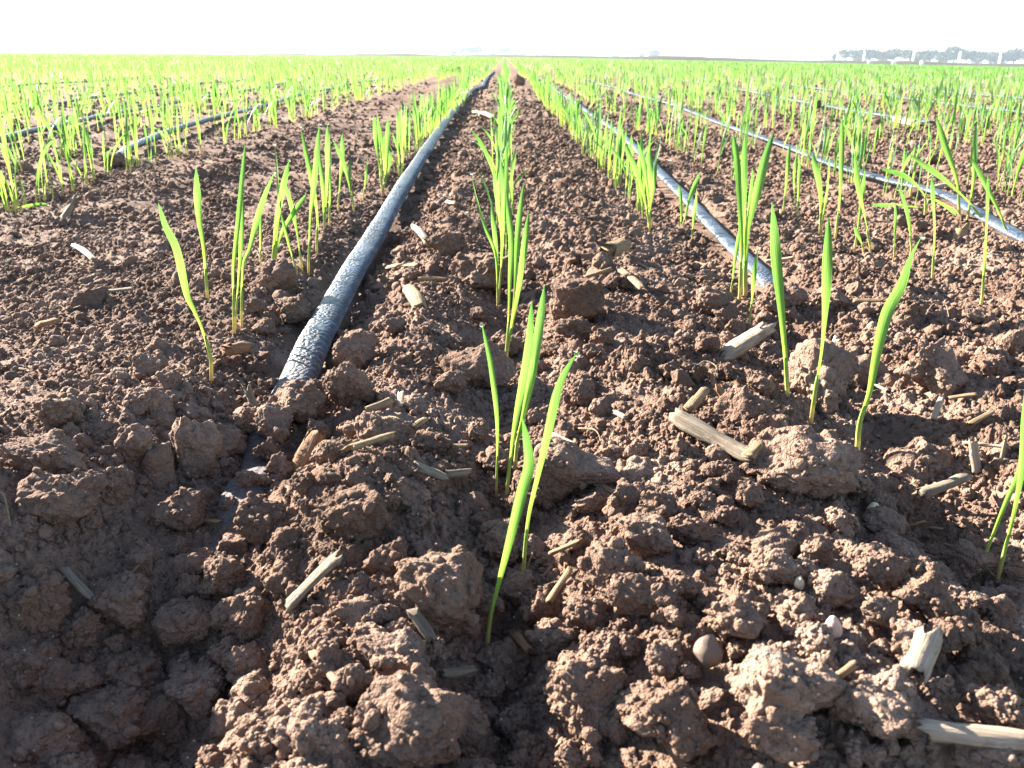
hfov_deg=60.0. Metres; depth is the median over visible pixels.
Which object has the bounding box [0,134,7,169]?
cereal seedling
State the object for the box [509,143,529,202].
cereal seedling
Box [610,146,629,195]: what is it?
cereal seedling
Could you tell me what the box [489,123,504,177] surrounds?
cereal seedling
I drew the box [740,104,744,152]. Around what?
cereal seedling
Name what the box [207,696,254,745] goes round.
soil clod
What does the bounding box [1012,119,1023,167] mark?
cereal seedling
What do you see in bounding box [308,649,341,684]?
stalk piece
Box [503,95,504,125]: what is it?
cereal seedling
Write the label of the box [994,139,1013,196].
cereal seedling
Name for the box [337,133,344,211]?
cereal seedling
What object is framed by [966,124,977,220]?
cereal seedling
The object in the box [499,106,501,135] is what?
cereal seedling
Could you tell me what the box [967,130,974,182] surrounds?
cereal seedling
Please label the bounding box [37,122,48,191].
cereal seedling
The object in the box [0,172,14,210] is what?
cereal seedling
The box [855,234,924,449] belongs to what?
cereal seedling
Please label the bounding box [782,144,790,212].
cereal seedling
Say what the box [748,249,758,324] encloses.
cereal seedling
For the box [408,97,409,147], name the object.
cereal seedling
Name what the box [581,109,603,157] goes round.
cereal seedling
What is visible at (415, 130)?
cereal seedling
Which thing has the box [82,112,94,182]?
cereal seedling
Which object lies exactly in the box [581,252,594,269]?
soil clod
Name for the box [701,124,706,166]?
cereal seedling
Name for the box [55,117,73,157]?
cereal seedling
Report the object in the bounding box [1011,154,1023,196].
cereal seedling
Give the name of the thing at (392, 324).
soil clod
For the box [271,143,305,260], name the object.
cereal seedling
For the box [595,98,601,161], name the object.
cereal seedling
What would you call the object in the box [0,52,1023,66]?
earth bank
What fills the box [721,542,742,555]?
soil clod
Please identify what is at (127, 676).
soil clod
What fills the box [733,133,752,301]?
cereal seedling
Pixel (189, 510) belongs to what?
soil clod
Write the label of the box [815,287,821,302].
soil clod
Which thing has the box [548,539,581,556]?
straw
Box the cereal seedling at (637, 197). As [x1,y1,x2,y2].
[634,174,638,213]
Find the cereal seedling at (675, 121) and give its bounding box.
[673,94,683,147]
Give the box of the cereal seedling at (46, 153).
[44,141,53,198]
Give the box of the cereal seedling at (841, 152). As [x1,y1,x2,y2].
[834,119,844,238]
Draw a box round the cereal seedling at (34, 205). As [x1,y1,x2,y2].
[15,203,48,213]
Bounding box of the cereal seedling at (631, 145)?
[629,134,632,197]
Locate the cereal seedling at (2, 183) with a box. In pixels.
[0,177,10,212]
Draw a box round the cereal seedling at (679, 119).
[676,96,683,149]
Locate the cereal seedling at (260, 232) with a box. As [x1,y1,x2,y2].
[259,216,261,265]
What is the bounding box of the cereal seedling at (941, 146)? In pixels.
[936,111,953,169]
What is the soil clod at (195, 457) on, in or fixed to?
on the soil ground
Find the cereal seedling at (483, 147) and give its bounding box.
[471,130,507,211]
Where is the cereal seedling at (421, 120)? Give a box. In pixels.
[419,96,421,145]
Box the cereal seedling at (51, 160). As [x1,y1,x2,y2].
[34,140,63,190]
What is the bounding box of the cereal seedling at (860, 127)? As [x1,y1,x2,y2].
[853,113,862,183]
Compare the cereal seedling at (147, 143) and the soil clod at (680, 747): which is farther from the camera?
the cereal seedling at (147, 143)
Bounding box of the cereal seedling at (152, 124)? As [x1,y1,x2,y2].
[148,111,156,161]
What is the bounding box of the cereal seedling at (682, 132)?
[678,114,683,151]
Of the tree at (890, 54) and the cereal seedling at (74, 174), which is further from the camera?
the tree at (890, 54)
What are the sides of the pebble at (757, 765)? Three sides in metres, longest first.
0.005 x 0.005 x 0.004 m
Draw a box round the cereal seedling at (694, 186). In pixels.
[678,172,699,224]
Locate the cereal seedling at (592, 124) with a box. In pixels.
[589,106,594,153]
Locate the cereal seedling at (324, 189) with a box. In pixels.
[319,123,329,228]
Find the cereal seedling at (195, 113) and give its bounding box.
[191,84,201,150]
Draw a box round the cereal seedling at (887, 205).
[871,203,927,211]
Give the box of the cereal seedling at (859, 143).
[857,134,860,164]
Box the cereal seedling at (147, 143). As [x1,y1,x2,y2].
[144,125,151,166]
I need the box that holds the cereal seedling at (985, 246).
[979,176,988,305]
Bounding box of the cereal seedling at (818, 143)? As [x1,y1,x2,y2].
[812,129,821,155]
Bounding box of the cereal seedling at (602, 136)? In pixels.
[594,109,612,155]
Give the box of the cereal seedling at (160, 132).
[154,104,172,158]
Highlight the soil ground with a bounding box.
[0,52,1023,767]
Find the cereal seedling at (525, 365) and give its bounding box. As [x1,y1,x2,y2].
[505,302,533,493]
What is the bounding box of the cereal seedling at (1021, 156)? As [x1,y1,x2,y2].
[1011,148,1023,194]
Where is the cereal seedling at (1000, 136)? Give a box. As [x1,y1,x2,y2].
[996,114,1002,164]
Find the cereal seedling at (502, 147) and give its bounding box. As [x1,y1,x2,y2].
[500,138,506,161]
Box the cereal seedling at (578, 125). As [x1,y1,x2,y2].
[576,103,581,142]
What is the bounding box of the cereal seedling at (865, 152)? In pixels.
[860,128,871,183]
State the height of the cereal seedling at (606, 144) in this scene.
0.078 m
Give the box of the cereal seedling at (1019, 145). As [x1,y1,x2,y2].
[998,139,1023,186]
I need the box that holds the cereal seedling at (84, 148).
[55,120,88,185]
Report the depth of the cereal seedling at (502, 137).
1.39 m
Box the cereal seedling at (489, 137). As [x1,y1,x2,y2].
[478,125,495,150]
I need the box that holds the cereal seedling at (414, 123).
[412,106,415,145]
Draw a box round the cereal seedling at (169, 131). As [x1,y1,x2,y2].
[159,103,174,157]
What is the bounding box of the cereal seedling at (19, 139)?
[15,121,23,158]
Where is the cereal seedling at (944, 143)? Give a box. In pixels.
[936,118,960,214]
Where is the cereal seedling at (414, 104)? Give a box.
[413,92,418,150]
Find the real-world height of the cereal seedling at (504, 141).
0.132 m
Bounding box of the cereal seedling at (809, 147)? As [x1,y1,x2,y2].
[806,102,814,166]
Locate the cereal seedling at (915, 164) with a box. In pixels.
[909,137,920,196]
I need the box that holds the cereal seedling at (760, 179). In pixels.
[741,131,773,296]
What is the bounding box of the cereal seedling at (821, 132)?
[816,112,826,159]
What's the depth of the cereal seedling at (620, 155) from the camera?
1.48 m
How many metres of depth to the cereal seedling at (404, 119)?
1.82 m
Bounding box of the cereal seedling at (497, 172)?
[495,146,500,209]
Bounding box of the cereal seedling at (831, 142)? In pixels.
[824,125,839,168]
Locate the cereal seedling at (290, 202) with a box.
[285,186,302,270]
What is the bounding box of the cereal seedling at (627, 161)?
[625,143,628,197]
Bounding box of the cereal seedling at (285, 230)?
[277,198,297,274]
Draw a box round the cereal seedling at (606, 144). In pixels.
[604,133,607,169]
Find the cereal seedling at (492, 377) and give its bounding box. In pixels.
[480,322,498,496]
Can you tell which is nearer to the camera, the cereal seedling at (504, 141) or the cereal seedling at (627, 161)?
the cereal seedling at (504, 141)
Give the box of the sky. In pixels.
[0,0,1023,62]
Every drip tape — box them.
[0,76,148,87]
[0,80,306,140]
[1,77,258,114]
[115,74,415,154]
[208,71,494,552]
[539,78,773,291]
[583,78,1023,240]
[647,75,933,123]
[766,82,1023,113]
[829,80,1020,98]
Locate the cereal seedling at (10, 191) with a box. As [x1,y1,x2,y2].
[0,171,15,207]
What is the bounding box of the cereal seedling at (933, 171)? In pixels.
[908,153,984,225]
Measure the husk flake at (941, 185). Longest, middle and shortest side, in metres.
0.070 x 0.011 x 0.007 m
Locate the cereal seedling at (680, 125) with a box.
[677,111,682,151]
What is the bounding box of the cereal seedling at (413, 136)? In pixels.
[408,113,415,155]
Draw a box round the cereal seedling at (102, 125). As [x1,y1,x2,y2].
[97,106,107,146]
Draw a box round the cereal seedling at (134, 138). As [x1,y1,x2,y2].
[128,115,139,165]
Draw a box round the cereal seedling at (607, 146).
[602,126,617,168]
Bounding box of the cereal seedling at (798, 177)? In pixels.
[793,154,800,217]
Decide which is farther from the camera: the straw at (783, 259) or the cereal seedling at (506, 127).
the cereal seedling at (506, 127)
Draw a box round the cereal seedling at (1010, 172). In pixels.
[1007,139,1011,195]
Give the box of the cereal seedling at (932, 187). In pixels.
[930,175,934,280]
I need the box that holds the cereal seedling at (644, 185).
[642,126,651,210]
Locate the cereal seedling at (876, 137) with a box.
[872,124,878,156]
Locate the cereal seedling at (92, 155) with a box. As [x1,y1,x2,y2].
[90,131,95,178]
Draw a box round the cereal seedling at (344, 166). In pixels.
[333,140,354,212]
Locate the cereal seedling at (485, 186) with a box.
[479,173,490,204]
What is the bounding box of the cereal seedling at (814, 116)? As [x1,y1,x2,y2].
[809,90,817,164]
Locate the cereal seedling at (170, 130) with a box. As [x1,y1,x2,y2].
[159,114,178,154]
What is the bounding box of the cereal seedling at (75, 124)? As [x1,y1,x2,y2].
[73,103,82,151]
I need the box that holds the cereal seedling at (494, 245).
[470,162,504,309]
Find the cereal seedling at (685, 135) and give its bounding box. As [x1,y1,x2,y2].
[683,118,687,151]
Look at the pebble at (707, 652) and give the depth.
0.29 m
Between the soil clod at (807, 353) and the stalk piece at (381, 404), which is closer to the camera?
the stalk piece at (381, 404)
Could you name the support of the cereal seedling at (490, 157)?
on the soil ground
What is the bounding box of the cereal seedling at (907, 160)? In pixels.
[894,145,918,198]
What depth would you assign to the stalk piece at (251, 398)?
0.54 m
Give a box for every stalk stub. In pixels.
[221,341,253,356]
[600,238,631,256]
[952,222,969,238]
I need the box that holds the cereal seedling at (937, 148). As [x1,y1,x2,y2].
[925,136,952,171]
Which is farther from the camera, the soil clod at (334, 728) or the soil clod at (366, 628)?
the soil clod at (366, 628)
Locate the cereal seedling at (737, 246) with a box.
[730,223,740,292]
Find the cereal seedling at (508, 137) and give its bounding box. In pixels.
[508,123,509,153]
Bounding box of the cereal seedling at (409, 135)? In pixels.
[409,115,409,156]
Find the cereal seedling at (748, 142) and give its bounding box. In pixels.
[732,137,753,179]
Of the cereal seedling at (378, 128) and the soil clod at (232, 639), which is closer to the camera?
the soil clod at (232, 639)
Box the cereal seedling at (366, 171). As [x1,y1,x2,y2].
[362,158,367,201]
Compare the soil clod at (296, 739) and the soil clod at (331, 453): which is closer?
the soil clod at (296, 739)
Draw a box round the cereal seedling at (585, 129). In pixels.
[583,106,588,154]
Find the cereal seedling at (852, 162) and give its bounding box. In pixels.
[847,128,853,183]
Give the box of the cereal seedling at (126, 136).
[121,110,130,170]
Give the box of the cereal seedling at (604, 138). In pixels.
[599,111,615,164]
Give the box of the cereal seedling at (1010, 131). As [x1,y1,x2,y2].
[1008,120,1012,160]
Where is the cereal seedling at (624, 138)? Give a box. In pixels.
[617,126,637,183]
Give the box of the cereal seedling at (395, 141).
[392,116,400,148]
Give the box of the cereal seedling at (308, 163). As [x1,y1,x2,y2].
[300,126,317,253]
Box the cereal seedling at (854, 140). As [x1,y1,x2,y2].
[848,130,857,181]
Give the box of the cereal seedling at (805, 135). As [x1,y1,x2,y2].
[802,111,820,164]
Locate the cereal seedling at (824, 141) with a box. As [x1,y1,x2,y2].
[820,126,829,169]
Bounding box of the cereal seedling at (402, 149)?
[401,105,404,173]
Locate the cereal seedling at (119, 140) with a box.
[110,130,130,174]
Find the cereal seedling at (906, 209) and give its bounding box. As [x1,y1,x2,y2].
[898,186,912,254]
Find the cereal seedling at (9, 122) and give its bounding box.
[1,99,22,170]
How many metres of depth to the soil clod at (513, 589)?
0.37 m
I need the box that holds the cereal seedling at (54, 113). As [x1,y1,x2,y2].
[52,103,63,155]
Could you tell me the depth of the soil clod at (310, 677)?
0.30 m
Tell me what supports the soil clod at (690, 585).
on the soil ground
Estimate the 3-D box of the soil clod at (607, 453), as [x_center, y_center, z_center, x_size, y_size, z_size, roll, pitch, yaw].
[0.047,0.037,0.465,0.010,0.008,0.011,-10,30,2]
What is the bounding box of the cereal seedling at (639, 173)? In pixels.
[636,156,639,209]
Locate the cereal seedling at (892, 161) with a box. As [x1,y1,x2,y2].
[883,135,897,194]
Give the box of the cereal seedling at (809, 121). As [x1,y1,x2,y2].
[798,99,812,161]
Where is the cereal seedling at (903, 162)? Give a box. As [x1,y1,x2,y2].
[899,138,929,197]
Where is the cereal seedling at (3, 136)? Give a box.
[0,115,18,207]
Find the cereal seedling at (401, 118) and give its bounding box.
[400,104,401,133]
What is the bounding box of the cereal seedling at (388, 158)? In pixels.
[373,116,391,192]
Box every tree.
[449,50,457,54]
[459,47,466,52]
[466,46,475,54]
[471,46,483,54]
[498,46,512,53]
[647,49,660,55]
[699,49,705,56]
[831,53,836,59]
[838,48,852,59]
[849,49,861,59]
[858,48,881,59]
[875,51,887,59]
[881,47,902,60]
[898,49,914,59]
[906,50,929,60]
[926,49,938,60]
[933,51,948,61]
[939,45,964,61]
[957,49,979,62]
[968,50,983,62]
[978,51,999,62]
[993,51,1014,62]
[1003,47,1023,62]
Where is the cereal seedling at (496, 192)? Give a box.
[493,145,508,256]
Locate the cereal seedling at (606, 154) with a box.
[591,126,620,174]
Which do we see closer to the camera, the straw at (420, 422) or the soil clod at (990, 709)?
the soil clod at (990, 709)
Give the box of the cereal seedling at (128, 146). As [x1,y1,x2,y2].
[125,116,131,167]
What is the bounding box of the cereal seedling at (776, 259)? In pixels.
[770,204,789,397]
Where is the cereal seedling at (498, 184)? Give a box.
[496,146,501,225]
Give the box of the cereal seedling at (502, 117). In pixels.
[498,103,502,144]
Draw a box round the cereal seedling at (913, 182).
[880,168,957,214]
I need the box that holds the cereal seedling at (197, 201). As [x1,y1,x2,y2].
[193,169,209,299]
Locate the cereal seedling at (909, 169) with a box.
[904,143,915,196]
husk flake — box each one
[472,110,496,119]
[551,433,575,443]
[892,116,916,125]
[934,183,953,188]
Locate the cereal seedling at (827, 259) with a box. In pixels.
[809,217,832,424]
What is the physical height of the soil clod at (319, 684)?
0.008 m
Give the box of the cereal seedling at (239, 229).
[232,143,245,333]
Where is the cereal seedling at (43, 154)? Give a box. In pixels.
[35,138,54,202]
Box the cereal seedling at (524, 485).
[485,418,534,644]
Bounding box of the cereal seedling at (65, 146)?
[56,109,74,190]
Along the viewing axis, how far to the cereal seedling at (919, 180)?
1.31 m
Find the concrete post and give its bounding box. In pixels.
[998,51,1002,62]
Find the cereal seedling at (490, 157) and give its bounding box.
[472,140,499,184]
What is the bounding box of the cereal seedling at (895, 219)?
[892,204,896,259]
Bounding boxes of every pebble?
[693,634,722,668]
[752,763,765,767]
[794,576,804,589]
[825,615,842,638]
[865,502,878,510]
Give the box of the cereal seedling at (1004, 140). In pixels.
[999,121,1009,165]
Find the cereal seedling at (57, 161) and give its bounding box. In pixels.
[53,142,63,191]
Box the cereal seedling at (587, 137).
[587,107,589,151]
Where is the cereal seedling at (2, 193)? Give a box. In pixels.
[0,182,6,209]
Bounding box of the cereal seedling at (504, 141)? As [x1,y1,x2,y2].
[501,116,505,168]
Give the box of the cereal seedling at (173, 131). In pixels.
[169,108,176,156]
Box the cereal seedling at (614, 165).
[613,112,619,180]
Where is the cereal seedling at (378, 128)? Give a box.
[377,114,383,178]
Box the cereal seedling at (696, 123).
[692,113,702,157]
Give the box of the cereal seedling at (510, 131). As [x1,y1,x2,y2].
[503,108,511,150]
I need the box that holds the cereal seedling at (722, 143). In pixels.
[717,111,730,171]
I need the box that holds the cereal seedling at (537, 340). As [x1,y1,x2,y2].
[513,286,544,472]
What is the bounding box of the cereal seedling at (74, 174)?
[67,145,77,188]
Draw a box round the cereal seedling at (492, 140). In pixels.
[490,108,492,160]
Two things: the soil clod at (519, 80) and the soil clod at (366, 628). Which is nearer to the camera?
the soil clod at (366, 628)
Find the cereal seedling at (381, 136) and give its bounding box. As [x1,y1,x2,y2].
[380,124,386,183]
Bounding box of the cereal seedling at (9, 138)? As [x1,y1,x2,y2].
[4,122,17,167]
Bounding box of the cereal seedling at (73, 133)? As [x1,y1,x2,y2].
[52,110,77,155]
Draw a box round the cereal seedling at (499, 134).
[495,118,500,153]
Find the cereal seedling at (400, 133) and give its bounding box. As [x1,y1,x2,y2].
[399,112,404,163]
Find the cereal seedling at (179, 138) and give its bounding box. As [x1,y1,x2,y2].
[176,105,180,153]
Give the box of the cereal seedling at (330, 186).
[328,141,331,224]
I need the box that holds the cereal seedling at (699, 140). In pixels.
[694,123,706,162]
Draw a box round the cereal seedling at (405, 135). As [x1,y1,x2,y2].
[404,104,406,156]
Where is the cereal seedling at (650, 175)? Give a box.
[626,141,656,231]
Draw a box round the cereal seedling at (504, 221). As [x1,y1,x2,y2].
[503,180,505,245]
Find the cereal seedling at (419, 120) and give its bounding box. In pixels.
[417,107,420,147]
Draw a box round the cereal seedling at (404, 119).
[396,97,406,155]
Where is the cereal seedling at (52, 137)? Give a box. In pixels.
[46,116,59,155]
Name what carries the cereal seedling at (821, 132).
on the soil ground
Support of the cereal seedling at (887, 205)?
on the soil ground
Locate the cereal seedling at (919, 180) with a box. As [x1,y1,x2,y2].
[915,157,922,205]
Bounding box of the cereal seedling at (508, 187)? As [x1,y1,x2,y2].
[493,152,512,214]
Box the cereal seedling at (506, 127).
[506,111,509,141]
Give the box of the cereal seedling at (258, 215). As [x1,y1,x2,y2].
[240,171,275,327]
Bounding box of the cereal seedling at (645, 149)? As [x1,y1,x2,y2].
[626,141,653,195]
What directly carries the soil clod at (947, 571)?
on the soil ground
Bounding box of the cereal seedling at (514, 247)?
[505,181,528,356]
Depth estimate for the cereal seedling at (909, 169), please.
1.35 m
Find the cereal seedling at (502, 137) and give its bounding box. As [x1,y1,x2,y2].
[501,119,505,153]
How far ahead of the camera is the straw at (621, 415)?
0.49 m
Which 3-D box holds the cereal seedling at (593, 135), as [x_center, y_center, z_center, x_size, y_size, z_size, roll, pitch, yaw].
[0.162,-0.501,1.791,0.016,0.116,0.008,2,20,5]
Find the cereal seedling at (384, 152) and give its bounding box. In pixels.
[383,137,385,183]
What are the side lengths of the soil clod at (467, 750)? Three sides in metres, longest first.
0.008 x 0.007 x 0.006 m
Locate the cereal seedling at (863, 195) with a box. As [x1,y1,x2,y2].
[854,170,864,249]
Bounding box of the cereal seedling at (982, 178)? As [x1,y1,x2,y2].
[972,159,1008,237]
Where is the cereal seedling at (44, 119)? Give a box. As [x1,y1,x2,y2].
[37,110,57,154]
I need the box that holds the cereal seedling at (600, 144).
[597,104,601,169]
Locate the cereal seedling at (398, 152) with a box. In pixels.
[396,113,400,176]
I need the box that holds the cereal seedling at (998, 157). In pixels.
[993,138,999,189]
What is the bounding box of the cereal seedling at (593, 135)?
[589,109,596,159]
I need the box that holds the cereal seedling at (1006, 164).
[1002,147,1012,191]
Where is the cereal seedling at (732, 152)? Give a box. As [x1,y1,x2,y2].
[731,134,736,178]
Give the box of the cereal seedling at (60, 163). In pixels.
[60,138,63,191]
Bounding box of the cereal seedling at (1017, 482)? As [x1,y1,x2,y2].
[977,397,1023,585]
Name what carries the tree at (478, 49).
on the soil ground
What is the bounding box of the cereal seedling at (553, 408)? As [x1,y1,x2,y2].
[521,351,579,571]
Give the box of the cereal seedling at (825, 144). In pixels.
[823,121,829,168]
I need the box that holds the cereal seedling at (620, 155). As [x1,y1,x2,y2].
[618,127,622,184]
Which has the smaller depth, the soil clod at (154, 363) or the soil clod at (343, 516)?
the soil clod at (343, 516)
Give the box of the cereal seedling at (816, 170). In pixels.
[812,154,829,234]
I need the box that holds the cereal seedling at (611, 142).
[608,126,614,177]
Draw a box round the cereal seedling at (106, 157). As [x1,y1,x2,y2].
[102,131,113,173]
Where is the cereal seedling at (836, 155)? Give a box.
[833,135,839,175]
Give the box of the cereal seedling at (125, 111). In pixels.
[124,101,133,165]
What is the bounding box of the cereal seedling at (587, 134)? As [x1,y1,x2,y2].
[586,116,592,152]
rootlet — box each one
[0,492,10,525]
[389,416,409,428]
[578,427,601,441]
[699,360,717,377]
[925,302,948,316]
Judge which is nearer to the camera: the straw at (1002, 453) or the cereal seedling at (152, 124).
the straw at (1002, 453)
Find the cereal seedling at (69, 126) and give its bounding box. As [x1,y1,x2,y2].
[62,104,71,153]
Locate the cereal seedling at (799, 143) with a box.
[796,127,801,162]
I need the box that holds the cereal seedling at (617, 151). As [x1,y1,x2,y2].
[614,109,620,189]
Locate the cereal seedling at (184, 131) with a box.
[177,98,188,154]
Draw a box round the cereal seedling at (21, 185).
[6,137,27,208]
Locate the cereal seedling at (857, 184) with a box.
[853,153,870,252]
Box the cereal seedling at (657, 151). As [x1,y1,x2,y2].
[624,137,660,217]
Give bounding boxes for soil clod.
[0,642,57,688]
[2,428,87,478]
[4,571,71,633]
[4,710,86,764]
[15,471,108,524]
[28,393,82,427]
[33,658,101,708]
[53,749,97,767]
[58,606,103,647]
[66,683,150,751]
[87,650,163,689]
[88,570,148,629]
[92,464,133,505]
[98,152,126,167]
[109,754,142,767]
[115,424,154,462]
[121,546,156,576]
[122,388,151,415]
[132,353,168,378]
[136,386,174,414]
[138,692,191,744]
[150,410,173,429]
[150,491,205,532]
[151,595,213,650]
[155,369,182,389]
[162,659,228,720]
[165,537,188,554]
[169,416,222,479]
[170,551,208,578]
[195,747,228,767]
[196,547,214,555]
[201,551,245,596]
[201,728,209,743]
[207,635,240,664]
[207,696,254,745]
[208,586,271,642]
[217,496,236,510]
[218,757,225,767]
[220,640,267,678]
[223,423,244,434]
[230,408,253,433]
[233,494,289,545]
[233,740,240,753]
[234,708,273,737]
[236,470,268,486]
[244,296,265,313]
[245,719,274,755]
[250,692,272,708]
[251,317,276,333]
[252,401,293,443]
[252,438,281,461]
[255,258,298,293]
[263,451,293,478]
[263,565,295,593]
[266,526,299,559]
[269,702,291,748]
[274,379,326,424]
[275,294,311,323]
[281,548,299,566]
[282,607,303,620]
[283,619,291,633]
[283,683,299,700]
[285,700,322,756]
[291,472,315,494]
[294,671,325,690]
[297,628,346,660]
[304,716,344,760]
[307,420,330,439]
[308,648,352,679]
[309,379,325,393]
[311,441,327,464]
[313,483,392,542]
[313,677,330,688]
[321,439,349,462]
[323,361,374,409]
[331,596,379,627]
[332,328,376,369]
[333,663,373,707]
[335,330,345,341]
[338,421,356,439]
[340,710,354,730]
[348,651,362,662]
[348,670,467,767]
[353,621,385,640]
[355,412,397,444]
[356,626,436,683]
[362,539,406,574]
[366,606,386,624]
[379,316,404,333]
[382,491,399,511]
[385,621,402,632]
[392,484,417,509]
[394,551,483,641]
[396,619,417,631]
[402,267,418,280]
[404,395,429,414]
[406,503,432,528]
[408,537,436,557]
[410,482,432,504]
[413,429,453,453]
[423,231,467,256]
[425,636,444,657]
[432,371,467,394]
[435,647,447,659]
[439,340,516,387]
[443,688,490,745]
[447,756,490,767]
[449,252,517,288]
[460,746,476,757]
[466,419,489,444]
[470,306,487,321]
[470,672,501,700]
[472,518,520,565]
[475,593,503,616]
[477,446,508,474]
[477,642,529,690]
[478,640,517,657]
[491,329,505,342]
[493,494,506,512]
[497,343,510,351]
[499,706,534,745]
[500,571,535,605]
[501,334,522,355]
[503,751,524,766]
[504,491,534,524]
[508,630,526,641]
[513,74,525,85]
[515,481,546,507]
[516,732,536,748]
[518,534,545,560]
[520,588,561,624]
[526,409,546,423]
[530,436,621,502]
[533,673,545,693]
[534,618,583,657]
[541,340,560,354]
[542,648,627,745]
[551,275,604,322]
[552,315,593,340]
[556,737,580,767]
[566,251,581,264]
[566,593,610,631]
[567,644,578,650]
[568,378,595,406]
[568,532,585,551]
[572,491,610,513]
[577,539,641,596]
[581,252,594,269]
[581,745,605,767]
[583,343,602,358]
[587,630,622,667]
[588,396,613,417]
[589,328,611,346]
[595,446,610,457]
[602,272,619,288]
[602,481,649,516]
[603,572,656,616]
[608,513,624,535]
[612,607,626,614]
[612,681,667,724]
[618,273,639,290]
[618,512,673,558]
[619,631,639,656]
[623,439,650,457]
[623,679,712,767]
[627,354,650,372]
[635,490,677,524]
[641,577,680,613]
[646,485,655,490]
[646,637,686,678]
[655,606,670,626]
[657,361,678,377]
[668,517,716,544]
[668,572,701,598]
[669,515,692,527]
[679,362,708,383]
[680,663,700,678]
[688,490,716,508]
[694,549,715,565]
[695,331,720,351]
[696,285,733,314]
[697,269,720,282]
[698,408,718,423]
[700,461,718,477]
[703,594,768,638]
[713,302,737,322]
[713,387,770,425]
[714,507,741,526]
[715,459,739,484]
[716,362,734,379]
[718,331,733,345]
[719,462,740,483]
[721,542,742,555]
[724,319,745,331]
[727,550,748,566]
[727,638,748,659]
[729,644,846,720]
[729,663,741,676]
[734,477,764,509]
[739,425,863,498]
[742,416,779,440]
[744,709,820,762]
[746,376,774,395]
[747,548,806,584]
[753,410,769,418]
[757,546,792,557]
[759,282,807,312]
[769,596,786,613]
[775,642,796,657]
[776,414,794,425]
[776,593,818,625]
[782,337,858,419]
[782,519,809,541]
[782,622,797,638]
[783,590,792,599]
[795,623,838,658]
[796,558,816,575]
[799,533,833,564]
[805,651,843,679]
[811,99,821,108]
[813,569,857,607]
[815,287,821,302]
[826,508,857,537]
[827,667,925,739]
[829,287,848,308]
[842,734,865,767]
[847,470,870,495]
[847,671,866,681]
[848,483,875,497]
[850,546,909,590]
[852,543,893,556]
[861,487,881,509]
[861,505,908,534]
[862,744,885,764]
[865,596,900,627]
[869,531,887,546]
[870,492,896,511]
[886,531,922,558]
[892,572,959,619]
[892,618,922,654]
[894,337,969,400]
[894,496,912,517]
[897,651,918,671]
[908,436,940,457]
[909,555,940,576]
[922,677,953,702]
[925,618,962,653]
[930,560,954,580]
[943,539,998,581]
[948,580,966,604]
[951,591,992,615]
[951,616,975,645]
[952,608,982,634]
[953,745,1023,767]
[959,407,982,422]
[962,302,987,323]
[973,686,1021,727]
[978,354,1010,376]
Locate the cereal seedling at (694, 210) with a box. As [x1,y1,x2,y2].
[691,189,696,238]
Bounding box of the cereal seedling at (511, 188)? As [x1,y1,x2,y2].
[509,155,513,208]
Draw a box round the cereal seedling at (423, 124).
[420,92,424,145]
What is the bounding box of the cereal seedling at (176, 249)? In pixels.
[158,203,213,380]
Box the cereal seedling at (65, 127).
[61,109,71,155]
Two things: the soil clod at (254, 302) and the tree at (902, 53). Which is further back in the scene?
the tree at (902, 53)
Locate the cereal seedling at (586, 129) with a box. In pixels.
[578,106,601,154]
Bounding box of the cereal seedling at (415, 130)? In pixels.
[414,113,416,151]
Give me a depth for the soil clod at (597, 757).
0.28 m
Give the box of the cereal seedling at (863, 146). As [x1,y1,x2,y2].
[839,118,868,183]
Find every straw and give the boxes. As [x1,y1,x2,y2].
[34,318,61,328]
[106,287,135,293]
[131,563,140,572]
[203,518,220,522]
[386,263,422,268]
[396,391,403,407]
[411,416,428,428]
[416,277,448,280]
[445,200,457,204]
[454,444,468,447]
[526,552,532,569]
[536,564,552,582]
[545,566,572,605]
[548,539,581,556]
[563,561,567,571]
[584,267,611,277]
[593,484,613,493]
[613,410,628,419]
[618,268,645,289]
[636,261,647,268]
[709,373,714,385]
[724,564,738,574]
[765,256,794,262]
[778,419,787,427]
[835,660,858,678]
[852,298,885,302]
[875,384,890,391]
[909,520,926,526]
[928,526,943,529]
[931,396,944,421]
[948,392,977,399]
[962,441,1010,448]
[966,410,994,425]
[999,435,1007,462]
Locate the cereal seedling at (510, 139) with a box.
[505,105,510,154]
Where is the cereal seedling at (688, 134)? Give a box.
[681,113,690,151]
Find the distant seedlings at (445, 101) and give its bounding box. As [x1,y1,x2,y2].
[0,53,1023,152]
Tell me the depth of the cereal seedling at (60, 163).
1.35 m
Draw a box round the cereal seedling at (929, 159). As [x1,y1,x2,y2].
[924,126,931,203]
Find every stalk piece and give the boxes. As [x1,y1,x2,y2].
[56,566,94,598]
[60,191,79,218]
[70,243,97,261]
[243,384,258,406]
[285,549,344,613]
[291,427,325,473]
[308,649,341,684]
[341,431,396,450]
[360,397,393,411]
[402,285,426,311]
[406,607,436,643]
[411,224,429,245]
[413,460,448,482]
[439,664,478,678]
[441,468,472,477]
[512,632,534,653]
[668,407,756,465]
[683,387,709,411]
[715,383,724,396]
[718,321,777,359]
[740,440,764,465]
[899,624,941,683]
[912,473,972,498]
[914,716,1023,751]
[968,436,981,474]
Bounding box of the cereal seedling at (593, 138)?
[593,118,594,156]
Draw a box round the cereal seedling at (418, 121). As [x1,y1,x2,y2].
[417,101,421,147]
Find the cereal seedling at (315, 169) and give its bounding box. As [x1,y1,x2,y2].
[307,123,320,275]
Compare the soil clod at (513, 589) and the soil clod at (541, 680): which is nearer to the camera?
the soil clod at (541, 680)
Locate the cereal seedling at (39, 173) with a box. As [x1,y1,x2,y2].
[38,145,47,201]
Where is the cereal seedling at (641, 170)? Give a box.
[639,131,643,211]

